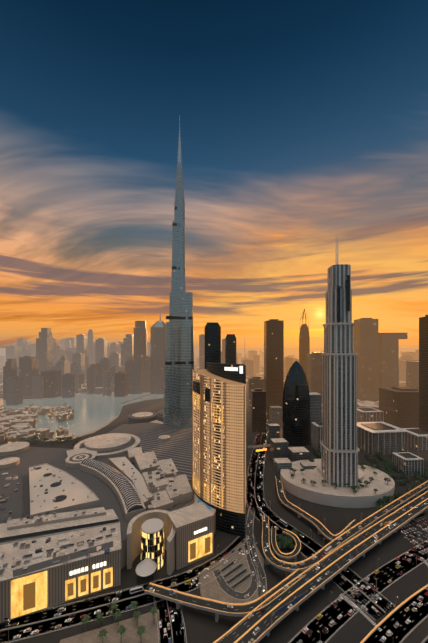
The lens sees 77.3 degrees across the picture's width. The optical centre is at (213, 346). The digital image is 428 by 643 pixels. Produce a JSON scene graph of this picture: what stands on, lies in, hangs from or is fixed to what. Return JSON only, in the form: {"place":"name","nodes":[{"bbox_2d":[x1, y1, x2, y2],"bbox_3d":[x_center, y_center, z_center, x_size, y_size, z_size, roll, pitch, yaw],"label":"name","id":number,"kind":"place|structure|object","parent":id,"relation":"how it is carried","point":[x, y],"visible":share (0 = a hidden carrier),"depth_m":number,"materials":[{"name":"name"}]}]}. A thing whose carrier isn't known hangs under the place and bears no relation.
{"place":"outdoors","nodes":[
{"label":"outdoors","id":0,"kind":"place"},
{"bbox_2d":[0,348,427,642],"bbox_3d":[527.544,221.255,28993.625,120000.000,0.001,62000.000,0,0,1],"label":"ground","id":1,"kind":"structure","parent":0,"point":[202,626],"depth_m":254.85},
{"bbox_2d":[0,383,86,442],"bbox_3d":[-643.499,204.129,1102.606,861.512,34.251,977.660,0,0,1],"label":"low-rise buildings","id":2,"kind":"structure","parent":1,"relation":"on","point":[16,424],"depth_m":719.73,"materials":[{"name":"beige concrete"}]},
{"bbox_2d":[0,392,163,440],"bbox_3d":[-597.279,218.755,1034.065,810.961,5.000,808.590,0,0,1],"label":"lake","id":3,"kind":"structure","parent":1,"relation":"on","point":[93,413],"depth_m":979.13,"materials":[{"name":"white liquid"}]},
{"bbox_2d":[0,409,213,622],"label":"shopping mall","id":4,"kind":"structure","parent":1,"relation":"on","point":[89,516],"depth_m":297.88,"materials":[{"name":"grey metal"}]},
{"bbox_2d":[149,115,193,427],"bbox_3d":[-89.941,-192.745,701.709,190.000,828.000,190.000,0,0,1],"label":"skyscraper","id":5,"kind":"structure","parent":1,"relation":"on","point":[179,366],"depth_m":685.29,"materials":[{"name":"grey glass"}]},
{"bbox_2d":[60,376,315,642],"bbox_3d":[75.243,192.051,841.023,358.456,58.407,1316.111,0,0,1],"label":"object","id":6,"kind":"object","parent":1,"relation":"on","point":[238,576],"visible":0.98,"depth_m":254.80,"materials":[{"name":"concrete"}]},
{"bbox_2d":[0,350,418,409],"bbox_3d":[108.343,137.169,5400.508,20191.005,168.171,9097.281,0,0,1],"label":"buildings","id":7,"kind":"structure","parent":1,"relation":"on","point":[412,374],"depth_m":1372.84,"materials":[{"name":"brown glass"}]},
{"bbox_2d":[0,420,427,642],"bbox_3d":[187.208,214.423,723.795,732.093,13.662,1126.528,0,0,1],"label":"roads","id":8,"kind":"structure","parent":1,"relation":"on","point":[335,561],"depth_m":247.23,"materials":[{"name":"black asphalt"}]},
{"bbox_2d":[1,419,427,642],"bbox_3d":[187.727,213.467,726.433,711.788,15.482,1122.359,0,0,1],"label":"traffic","id":9,"kind":"object","parent":1,"relation":"on","point":[261,610],"visible":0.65,"depth_m":243.22,"materials":[{"name":"paint"}]},
{"bbox_2d":[8,459,420,642],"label":"street lamps","id":10,"kind":"object","parent":1,"relation":"on","point":[284,607],"visible":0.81,"depth_m":230.44,"materials":[{"name":"grey"}]},
{"bbox_2d":[3,313,427,431],"bbox_3d":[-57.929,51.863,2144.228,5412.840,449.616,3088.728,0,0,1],"label":"distant skyscrapers","id":11,"kind":"structure","parent":1,"relation":"on","point":[44,366],"depth_m":1045.11,"materials":[{"name":"brown glass"}]},
{"bbox_2d":[189,362,245,536],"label":"hotel tower","id":12,"kind":"structure","parent":1,"relation":"on","point":[219,438],"depth_m":323.31,"materials":[{"name":"stone"}]},
{"bbox_2d":[19,436,427,642],"bbox_3d":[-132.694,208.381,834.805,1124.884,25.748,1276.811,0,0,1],"label":"vegetation","id":13,"kind":"object","parent":1,"relation":"on","point":[286,541],"visible":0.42,"depth_m":381.37,"materials":[{"name":"green plant"}]},
{"bbox_2d":[280,245,394,507],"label":"skyscraper","id":14,"kind":"structure","parent":1,"relation":"on","point":[337,463],"depth_m":395.88,"materials":[{"name":"grey glass"}]},
{"bbox_2d":[283,309,427,475],"bbox_3d":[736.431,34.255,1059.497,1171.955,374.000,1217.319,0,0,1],"label":"buildings","id":15,"kind":"structure","parent":1,"relation":"on","point":[302,418],"depth_m":597.77,"materials":[{"name":"black glass"}]},
{"bbox_2d":[0,0,427,347],"label":"sky","id":16,"kind":"structure","parent":0,"point":[304,123],"materials":[{"name":"blue"}]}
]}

